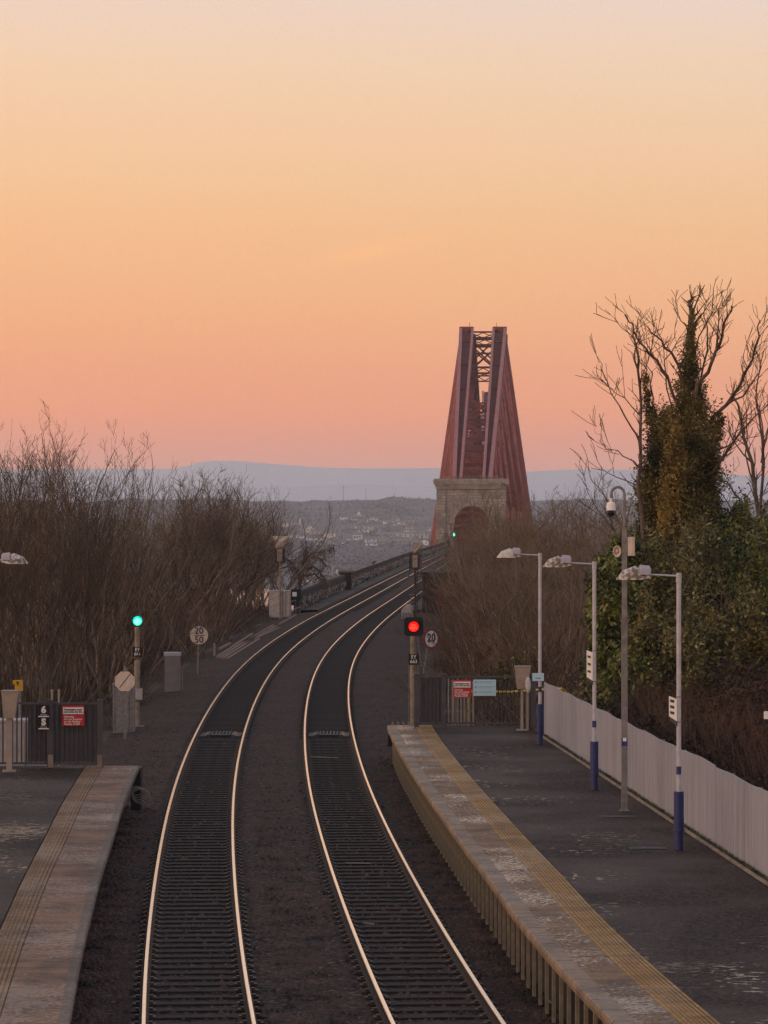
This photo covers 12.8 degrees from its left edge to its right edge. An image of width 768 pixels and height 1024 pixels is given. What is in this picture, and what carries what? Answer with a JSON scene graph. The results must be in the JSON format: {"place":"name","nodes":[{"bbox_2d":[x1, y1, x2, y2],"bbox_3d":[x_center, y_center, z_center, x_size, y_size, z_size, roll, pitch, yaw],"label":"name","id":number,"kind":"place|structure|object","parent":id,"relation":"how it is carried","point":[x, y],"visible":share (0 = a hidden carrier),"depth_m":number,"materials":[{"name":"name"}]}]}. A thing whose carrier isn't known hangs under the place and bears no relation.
{"place":"outdoors","nodes":[
{"label":"outdoors","id":0,"kind":"place"},
{"bbox_2d":[53,615,479,765],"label":"lineside path","id":1,"kind":"structure","parent":0,"point":[107,733],"depth_m":152.98,"materials":[{"name":"soil"}]},
{"bbox_2d":[269,590,290,617],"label":"equipment cabinet","id":2,"kind":"object","parent":1,"relation":"on","point":[274,611],"visible":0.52,"depth_m":229.44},
{"bbox_2d":[0,611,606,1023],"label":"trackbed","id":3,"kind":"structure","parent":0,"point":[382,655],"depth_m":77.57,"materials":[{"name":"gravel"}]},
{"bbox_2d":[112,682,135,732],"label":"relay enclosure","id":4,"kind":"object","parent":3,"relation":"on","point":[118,709],"visible":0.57,"depth_m":111.05,"materials":[{"name":"metal"}]},
{"bbox_2d":[131,615,143,726],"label":"railway signal","id":5,"kind":"object","parent":3,"relation":"on","point":[137,620],"visible":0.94,"depth_m":113.92,"materials":[{"name":"black"}]},
{"bbox_2d":[130,766,150,809],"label":"cable coil","id":6,"kind":"object","parent":3,"relation":"on","point":[137,793],"visible":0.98,"depth_m":80.91,"materials":[{"name":"black"}]},
{"bbox_2d":[129,546,465,1023],"bbox_3d":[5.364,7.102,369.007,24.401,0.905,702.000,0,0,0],"label":"railway track","id":7,"kind":"structure","parent":3,"relation":"on","point":[250,680],"depth_m":70.14,"materials":[{"name":"metal"}]},
{"bbox_2d":[71,686,565,1023],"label":"ballast stones","id":8,"kind":"object","parent":3,"relation":"on","point":[531,1001],"visible":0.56,"depth_m":58.10,"materials":[{"name":"gravel"}]},
{"bbox_2d":[298,551,510,1023],"bbox_3d":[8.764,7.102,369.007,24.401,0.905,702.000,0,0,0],"label":"railway track","id":9,"kind":"structure","parent":3,"relation":"on","point":[331,682],"depth_m":69.53,"materials":[{"name":"metal"}]},
{"bbox_2d":[404,617,422,724],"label":"railway signal","id":10,"kind":"object","parent":3,"relation":"on","point":[413,627],"visible":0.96,"depth_m":104.90,"materials":[{"name":"black"}]},
{"bbox_2d":[408,543,423,616],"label":"railway signal","id":11,"kind":"object","parent":3,"relation":"on","point":[414,565],"visible":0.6,"depth_m":225.95,"materials":[{"name":"metal"}]},
{"bbox_2d":[0,461,767,488],"bbox_3d":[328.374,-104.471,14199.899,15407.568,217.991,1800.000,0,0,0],"label":"hills","id":12,"kind":"structure","parent":0,"point":[263,475],"depth_m":13989.07,"materials":[{"name":"grey"}]},
{"bbox_2d":[0,497,767,1023],"bbox_3d":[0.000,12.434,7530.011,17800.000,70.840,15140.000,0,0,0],"label":"ground","id":13,"kind":"structure","parent":0,"point":[326,519],"depth_m":3759.94,"materials":[{"name":"soil"}]},
{"bbox_2d":[0,451,67,637],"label":"bare tree","id":14,"kind":"object","parent":13,"relation":"on","point":[6,503],"visible":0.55,"depth_m":121.26,"materials":[{"name":"brown plant"}]},
{"bbox_2d":[0,441,74,657],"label":"bare tree","id":15,"kind":"object","parent":13,"relation":"on","point":[19,477],"visible":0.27,"depth_m":155.78,"materials":[{"name":"brown plant"}]},
{"bbox_2d":[0,424,89,656],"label":"bare tree","id":16,"kind":"object","parent":13,"relation":"on","point":[40,518],"visible":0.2,"depth_m":159.85,"materials":[{"name":"brown plant"}]},
{"bbox_2d":[0,425,110,714],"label":"bare tree","id":17,"kind":"object","parent":13,"relation":"on","point":[16,617],"visible":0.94,"depth_m":118.39,"materials":[{"name":"brown plant"}]},
{"bbox_2d":[0,431,110,685],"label":"bare tree","id":18,"kind":"object","parent":13,"relation":"on","point":[37,544],"visible":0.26,"depth_m":138.84,"materials":[{"name":"brown plant"}]},
{"bbox_2d":[0,644,115,758],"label":"bare shrub","id":19,"kind":"object","parent":13,"relation":"on","point":[54,691],"visible":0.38,"depth_m":98.21,"materials":[{"name":"brown plant"}]},
{"bbox_2d":[0,765,139,1023],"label":"platform","id":20,"kind":"structure","parent":13,"relation":"on","point":[44,928],"depth_m":56.94,"materials":[{"name":"concrete"}]},
{"bbox_2d":[1,690,19,771],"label":"monitor housing","id":21,"kind":"object","parent":20,"relation":"on","point":[9,701],"visible":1,"depth_m":78.88,"materials":[{"name":"metal"}]},
{"bbox_2d":[0,718,46,765],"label":"fence","id":22,"kind":"object","parent":20,"relation":"on","point":[19,739],"visible":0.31,"depth_m":83.00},
{"bbox_2d":[0,700,102,767],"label":"end fence","id":23,"kind":"object","parent":20,"relation":"on","point":[78,744],"visible":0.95,"depth_m":80.19,"materials":[{"name":"metal"}]},
{"bbox_2d":[62,705,83,725],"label":"warning sign","id":24,"kind":"object","parent":23,"relation":"attached to","point":[72,715],"visible":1,"depth_m":80.10,"materials":[{"name":"red"}]},
{"bbox_2d":[0,605,151,717],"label":"bare shrub","id":25,"kind":"object","parent":13,"relation":"on","point":[42,674],"visible":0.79,"depth_m":112.16,"materials":[{"name":"brown plant"}]},
{"bbox_2d":[0,399,154,694],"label":"bare tree","id":26,"kind":"object","parent":13,"relation":"on","point":[30,636],"visible":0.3,"depth_m":134.60,"materials":[{"name":"brown plant"}]},
{"bbox_2d":[0,443,158,706],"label":"bare tree","id":27,"kind":"object","parent":13,"relation":"on","point":[48,607],"visible":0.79,"depth_m":123.89,"materials":[{"name":"brown plant"}]},
{"bbox_2d":[8,416,156,687],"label":"bare tree","id":28,"kind":"object","parent":13,"relation":"on","point":[59,640],"visible":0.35,"depth_m":139.83,"materials":[{"name":"brown plant"}]},
{"bbox_2d":[9,594,165,701],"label":"bare shrub","id":29,"kind":"object","parent":13,"relation":"on","point":[98,666],"visible":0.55,"depth_m":129.83,"materials":[{"name":"brown plant"}]},
{"bbox_2d":[2,470,175,655],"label":"bare tree","id":30,"kind":"object","parent":13,"relation":"on","point":[123,558],"visible":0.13,"depth_m":165.89,"materials":[{"name":"brown plant"}]},
{"bbox_2d":[20,447,172,672],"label":"bare tree","id":31,"kind":"object","parent":13,"relation":"on","point":[102,641],"visible":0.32,"depth_m":150.28,"materials":[{"name":"brown plant"}]},
{"bbox_2d":[24,431,174,704],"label":"bare tree","id":32,"kind":"object","parent":13,"relation":"on","point":[86,605],"visible":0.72,"depth_m":127.86,"materials":[{"name":"brown plant"}]},
{"bbox_2d":[22,460,193,682],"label":"bare tree","id":33,"kind":"object","parent":13,"relation":"on","point":[93,653],"visible":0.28,"depth_m":145.34,"materials":[{"name":"brown plant"}]},
{"bbox_2d":[0,432,220,698],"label":"bare tree","id":34,"kind":"object","parent":13,"relation":"on","point":[142,630],"visible":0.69,"depth_m":131.81,"materials":[{"name":"brown plant"}]},
{"bbox_2d":[115,666,134,739],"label":"octagonal sign","id":35,"kind":"object","parent":13,"relation":"on","point":[124,681],"visible":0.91,"depth_m":107.50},
{"bbox_2d":[55,500,216,663],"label":"bare tree","id":36,"kind":"object","parent":13,"relation":"on","point":[169,597],"visible":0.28,"depth_m":162.13,"materials":[{"name":"brown plant"}]},
{"bbox_2d":[0,599,278,730],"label":"undergrowth","id":37,"kind":"object","parent":13,"relation":"on","point":[255,610],"visible":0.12,"depth_m":158.95,"materials":[{"name":"plant"}]},
{"bbox_2d":[90,584,212,676],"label":"bare shrub","id":38,"kind":"object","parent":13,"relation":"on","point":[157,657],"visible":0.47,"depth_m":149.64,"materials":[{"name":"brown plant"}]},
{"bbox_2d":[102,594,219,663],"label":"bare shrub","id":39,"kind":"object","parent":13,"relation":"on","point":[175,635],"visible":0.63,"depth_m":162.04,"materials":[{"name":"brown plant"}]},
{"bbox_2d":[164,652,182,691],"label":"equipment cabinet","id":40,"kind":"object","parent":13,"relation":"on","point":[172,671],"visible":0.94,"depth_m":135.58,"materials":[{"name":"grey"}]},
{"bbox_2d":[104,484,253,629],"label":"bare tree","id":41,"kind":"object","parent":13,"relation":"on","point":[195,543],"visible":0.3,"depth_m":205.04,"materials":[{"name":"brown plant"}]},
{"bbox_2d":[127,585,238,650],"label":"bare shrub","id":42,"kind":"object","parent":13,"relation":"on","point":[179,619],"visible":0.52,"depth_m":176.12,"materials":[{"name":"brown plant"}]},
{"bbox_2d":[125,502,267,640],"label":"bare tree","id":43,"kind":"object","parent":13,"relation":"on","point":[209,591],"visible":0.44,"depth_m":189.21,"materials":[{"name":"brown plant"}]},
{"bbox_2d":[112,469,282,640],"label":"bare tree","id":44,"kind":"object","parent":13,"relation":"on","point":[185,554],"visible":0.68,"depth_m":192.77,"materials":[{"name":"brown plant"}]},
{"bbox_2d":[160,578,236,655],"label":"bare shrub","id":45,"kind":"object","parent":13,"relation":"on","point":[196,650],"visible":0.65,"depth_m":169.81,"materials":[{"name":"brown plant"}]},
{"bbox_2d":[130,471,286,632],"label":"bare tree","id":46,"kind":"object","parent":13,"relation":"on","point":[193,568],"visible":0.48,"depth_m":199.19,"materials":[{"name":"brown plant"}]},
{"bbox_2d":[139,473,280,622],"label":"bare tree","id":47,"kind":"object","parent":13,"relation":"on","point":[226,591],"visible":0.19,"depth_m":213.11,"materials":[{"name":"brown plant"}]},
{"bbox_2d":[132,463,293,630],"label":"bare tree","id":48,"kind":"object","parent":13,"relation":"on","point":[250,562],"visible":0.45,"depth_m":205.62,"materials":[{"name":"brown plant"}]},
{"bbox_2d":[157,466,310,621],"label":"bare tree","id":49,"kind":"object","parent":13,"relation":"on","point":[241,533],"visible":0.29,"depth_m":221.38,"materials":[{"name":"brown plant"}]},
{"bbox_2d":[157,471,310,609],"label":"bare tree","id":50,"kind":"object","parent":13,"relation":"on","point":[274,543],"visible":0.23,"depth_m":240.12,"materials":[{"name":"brown plant"}]},
{"bbox_2d":[177,573,291,642],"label":"bare shrub","id":51,"kind":"object","parent":13,"relation":"on","point":[226,631],"visible":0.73,"depth_m":185.94,"materials":[{"name":"brown plant"}]},
{"bbox_2d":[177,482,304,607],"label":"bare tree","id":52,"kind":"object","parent":13,"relation":"on","point":[253,559],"visible":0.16,"depth_m":237.92,"materials":[{"name":"brown plant"}]},
{"bbox_2d":[205,490,322,608],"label":"bare tree","id":53,"kind":"object","parent":13,"relation":"on","point":[283,502],"visible":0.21,"depth_m":250.16,"materials":[{"name":"brown plant"}]},
{"bbox_2d":[237,498,302,608],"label":"bare tree","id":54,"kind":"object","parent":13,"relation":"on","point":[260,590],"visible":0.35,"depth_m":247.17,"materials":[{"name":"brown plant"}]},
{"bbox_2d":[226,486,348,608],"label":"bare tree","id":55,"kind":"object","parent":13,"relation":"on","point":[302,569],"visible":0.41,"depth_m":256.03,"materials":[{"name":"brown plant"}]},
{"bbox_2d":[281,544,340,588],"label":"drooping tree","id":56,"kind":"object","parent":13,"relation":"on","point":[315,571],"visible":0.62,"depth_m":262.35,"materials":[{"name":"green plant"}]},
{"bbox_2d":[127,496,588,585],"bbox_3d":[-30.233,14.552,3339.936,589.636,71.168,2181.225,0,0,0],"label":"town","id":57,"kind":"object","parent":13,"relation":"on","point":[386,506],"visible":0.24,"depth_m":3649.25},
{"bbox_2d":[294,541,476,613],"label":"approach viaduct","id":58,"kind":"object","parent":13,"relation":"on","point":[346,576],"visible":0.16,"depth_m":304.06,"materials":[{"name":"metal"}]},
{"bbox_2d":[301,545,446,608],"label":"railing","id":59,"kind":"object","parent":58,"relation":"attached to","point":[356,581],"visible":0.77,"depth_m":313.33,"materials":[{"name":"metal"}]},
{"bbox_2d":[420,571,474,613],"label":"stone abutment","id":60,"kind":"object","parent":13,"relation":"on","point":[424,584],"visible":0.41,"depth_m":240.00,"materials":[{"name":"stone"}]},
{"bbox_2d":[433,476,508,545],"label":"stone portal","id":61,"kind":"object","parent":13,"relation":"on","point":[450,493],"visible":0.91,"depth_m":719.88,"materials":[{"name":"stone"}]},
{"bbox_2d":[418,596,531,698],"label":"bare shrub","id":62,"kind":"object","parent":13,"relation":"on","point":[463,641],"visible":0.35,"depth_m":132.07,"materials":[{"name":"brown plant"}]},
{"bbox_2d":[430,629,551,725],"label":"bare shrub","id":63,"kind":"object","parent":13,"relation":"on","point":[485,669],"visible":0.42,"depth_m":111.79,"materials":[{"name":"brown plant"}]},
{"bbox_2d":[423,580,561,710],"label":"bare shrub","id":64,"kind":"object","parent":13,"relation":"on","point":[484,641],"visible":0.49,"depth_m":125.94,"materials":[{"name":"brown plant"}]},
{"bbox_2d":[407,620,590,733],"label":"bare shrub","id":65,"kind":"object","parent":13,"relation":"on","point":[557,645],"visible":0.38,"depth_m":109.94,"materials":[{"name":"brown plant"}]},
{"bbox_2d":[400,494,603,635],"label":"bare tree","id":66,"kind":"object","parent":13,"relation":"on","point":[457,572],"visible":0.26,"depth_m":183.39,"materials":[{"name":"brown plant"}]},
{"bbox_2d":[424,602,600,743],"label":"undergrowth","id":67,"kind":"object","parent":13,"relation":"on","point":[447,674],"visible":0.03,"depth_m":153.16,"materials":[{"name":"plant"}]},
{"bbox_2d":[422,521,545,666],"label":"bare tree","id":68,"kind":"object","parent":67,"relation":"on","point":[490,592],"visible":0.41,"depth_m":150.37,"materials":[{"name":"brown plant"}]},
{"bbox_2d":[422,514,577,689],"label":"bare tree","id":69,"kind":"object","parent":67,"relation":"on","point":[504,582],"visible":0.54,"depth_m":140.40,"materials":[{"name":"brown plant"}]},
{"bbox_2d":[425,509,620,696],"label":"bare tree","id":70,"kind":"object","parent":67,"relation":"on","point":[572,576],"visible":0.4,"depth_m":132.22,"materials":[{"name":"brown plant"}]},
{"bbox_2d":[465,533,601,688],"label":"bare tree","id":71,"kind":"object","parent":67,"relation":"on","point":[516,582],"visible":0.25,"depth_m":127.94,"materials":[{"name":"brown plant"}]},
{"bbox_2d":[494,547,591,698],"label":"bare tree","id":72,"kind":"object","parent":67,"relation":"on","point":[570,626],"visible":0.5,"depth_m":115.46,"materials":[{"name":"brown plant"}]},
{"bbox_2d":[436,546,589,696],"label":"bare tree","id":73,"kind":"object","parent":13,"relation":"on","point":[497,649],"visible":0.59,"depth_m":119.59,"materials":[{"name":"brown plant"}]},
{"bbox_2d":[436,638,589,732],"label":"bare shrub","id":74,"kind":"object","parent":13,"relation":"on","point":[508,713],"visible":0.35,"depth_m":107.87,"materials":[{"name":"brown plant"}]},
{"bbox_2d":[481,643,550,721],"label":"evergreen shrub","id":75,"kind":"object","parent":13,"relation":"on","point":[508,670],"visible":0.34,"depth_m":111.68,"materials":[{"name":"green plant"}]},
{"bbox_2d":[449,597,591,739],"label":"bare shrub","id":76,"kind":"object","parent":13,"relation":"on","point":[544,633],"visible":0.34,"depth_m":103.51,"materials":[{"name":"brown plant"}]},
{"bbox_2d":[449,633,591,745],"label":"bare shrub","id":77,"kind":"object","parent":13,"relation":"on","point":[571,680],"visible":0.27,"depth_m":100.05,"materials":[{"name":"brown plant"}]},
{"bbox_2d":[441,504,607,614],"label":"bare tree","id":78,"kind":"object","parent":13,"relation":"on","point":[491,542],"visible":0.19,"depth_m":194.59,"materials":[{"name":"brown plant"}]},
{"bbox_2d":[441,477,638,615],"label":"bare tree","id":79,"kind":"object","parent":13,"relation":"on","point":[566,504],"visible":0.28,"depth_m":201.07,"materials":[{"name":"brown plant"}]},
{"bbox_2d":[441,480,647,663],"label":"bare tree","id":80,"kind":"object","parent":13,"relation":"on","point":[596,528],"visible":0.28,"depth_m":150.77,"materials":[{"name":"brown plant"}]},
{"bbox_2d":[452,473,646,652],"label":"bare tree","id":81,"kind":"object","parent":13,"relation":"on","point":[520,531],"visible":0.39,"depth_m":167.08,"materials":[{"name":"brown plant"}]},
{"bbox_2d":[484,488,633,655],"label":"bare tree","id":82,"kind":"object","parent":13,"relation":"on","point":[550,577],"visible":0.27,"depth_m":160.22,"materials":[{"name":"brown plant"}]},
{"bbox_2d":[489,511,629,707],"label":"bare tree","id":83,"kind":"object","parent":13,"relation":"on","point":[551,601],"visible":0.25,"depth_m":121.54,"materials":[{"name":"brown plant"}]},
{"bbox_2d":[387,725,767,1023],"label":"platform","id":84,"kind":"structure","parent":13,"relation":"on","point":[690,919],"depth_m":55.74,"materials":[{"name":"concrete"}]},
{"bbox_2d":[413,674,535,726],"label":"end fence","id":85,"kind":"object","parent":84,"relation":"on","point":[433,699],"visible":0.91,"depth_m":95.19,"materials":[{"name":"metal"}]},
{"bbox_2d":[497,547,543,743],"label":"lamp post","id":86,"kind":"object","parent":84,"relation":"on","point":[511,553],"visible":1,"depth_m":88.16,"materials":[{"name":"metal"}]},
{"bbox_2d":[514,666,530,730],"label":"monitor housing","id":87,"kind":"object","parent":84,"relation":"on","point":[522,674],"visible":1,"depth_m":93.47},
{"bbox_2d":[543,555,598,789],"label":"lamp post","id":88,"kind":"object","parent":84,"relation":"on","point":[562,561],"visible":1,"depth_m":73.96,"materials":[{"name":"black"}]},
{"bbox_2d":[610,486,629,810],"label":"camera mast","id":89,"kind":"object","parent":84,"relation":"on","point":[624,713],"visible":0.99,"depth_m":68.65,"materials":[{"name":"white"}]},
{"bbox_2d":[616,565,684,849],"bbox_3d":[4.755,3.485,61.021,1.220,5.085,0.515,0,0,0],"label":"lamp post","id":90,"kind":"object","parent":84,"relation":"on","point":[641,572],"visible":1,"depth_m":60.86,"materials":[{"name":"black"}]},
{"bbox_2d":[543,736,767,885],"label":"kerb","id":91,"kind":"structure","parent":84,"relation":"on","point":[742,867],"depth_m":66.28,"materials":[{"name":"concrete"}]},
{"bbox_2d":[516,492,662,631],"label":"bare tree","id":92,"kind":"object","parent":13,"relation":"on","point":[569,552],"visible":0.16,"depth_m":139.56,"materials":[{"name":"brown plant"}]},
{"bbox_2d":[572,510,658,721],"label":"evergreen shrub","id":93,"kind":"object","parent":13,"relation":"on","point":[608,622],"visible":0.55,"depth_m":96.60,"materials":[{"name":"green plant"}]},
{"bbox_2d":[571,293,673,591],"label":"bare tree","id":94,"kind":"object","parent":13,"relation":"on","point":[640,458],"visible":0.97,"depth_m":100.85,"materials":[{"name":"brown plant"}]},
{"bbox_2d":[555,654,767,790],"bbox_3d":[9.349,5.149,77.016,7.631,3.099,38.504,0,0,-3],"label":"brambles","id":95,"kind":"object","parent":13,"relation":"on","point":[760,677],"visible":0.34,"depth_m":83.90,"materials":[{"name":"plant"}]},
{"bbox_2d":[619,500,738,709],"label":"evergreen shrub","id":96,"kind":"object","parent":13,"relation":"on","point":[661,644],"visible":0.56,"depth_m":97.41,"materials":[{"name":"green plant"}]},
{"bbox_2d":[624,277,767,624],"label":"ivy tree","id":97,"kind":"object","parent":13,"relation":"on","point":[681,468],"visible":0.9,"depth_m":105.72,"materials":[{"name":"green plant"}]},
{"bbox_2d":[672,568,767,714],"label":"evergreen shrub","id":98,"kind":"object","parent":13,"relation":"on","point":[747,636],"visible":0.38,"depth_m":91.88,"materials":[{"name":"green plant"}]},
{"bbox_2d":[672,482,767,666],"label":"evergreen shrub","id":99,"kind":"object","parent":13,"relation":"on","point":[751,551],"visible":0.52,"depth_m":103.14,"materials":[{"name":"green plant"}]},
{"bbox_2d":[714,345,767,597],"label":"bare tree","id":100,"kind":"object","parent":13,"relation":"on","point":[754,479],"visible":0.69,"depth_m":118.04,"materials":[{"name":"brown plant"}]},
{"bbox_2d":[0,484,767,503],"bbox_3d":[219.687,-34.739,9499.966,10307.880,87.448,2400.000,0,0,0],"label":"hills","id":101,"kind":"structure","parent":0,"point":[334,492],"depth_m":9178.36,"materials":[{"name":"grey"}]},
{"bbox_2d":[0,0,767,476],"label":"sky","id":102,"kind":"structure","parent":0,"point":[258,231],"materials":[{"name":"orange"}]},
{"bbox_2d":[230,589,583,608],"bbox_3d":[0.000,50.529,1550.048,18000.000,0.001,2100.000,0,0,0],"label":"water","id":103,"kind":"structure","parent":0,"point":[265,595],"depth_m":2022.85,"materials":[{"name":"grey liquid"}]},
{"bbox_2d":[430,322,533,546],"bbox_3d":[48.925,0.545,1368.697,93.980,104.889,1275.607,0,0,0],"label":"railway bridge","id":104,"kind":"structure","parent":103,"relation":"in","point":[490,444],"depth_m":883.34,"materials":[{"name":"red metal"}]},
{"bbox_2d":[556,747,767,886],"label":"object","id":105,"kind":"structure","parent":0,"point":[684,831],"depth_m":66.33,"materials":[{"name":"soil"}]},
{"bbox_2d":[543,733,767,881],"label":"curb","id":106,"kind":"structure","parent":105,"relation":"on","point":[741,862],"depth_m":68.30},
{"bbox_2d":[544,682,767,876],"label":"boarded fence","id":107,"kind":"object","parent":105,"relation":"on","point":[727,811],"visible":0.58,"depth_m":67.72,"materials":[{"name":"paint"}]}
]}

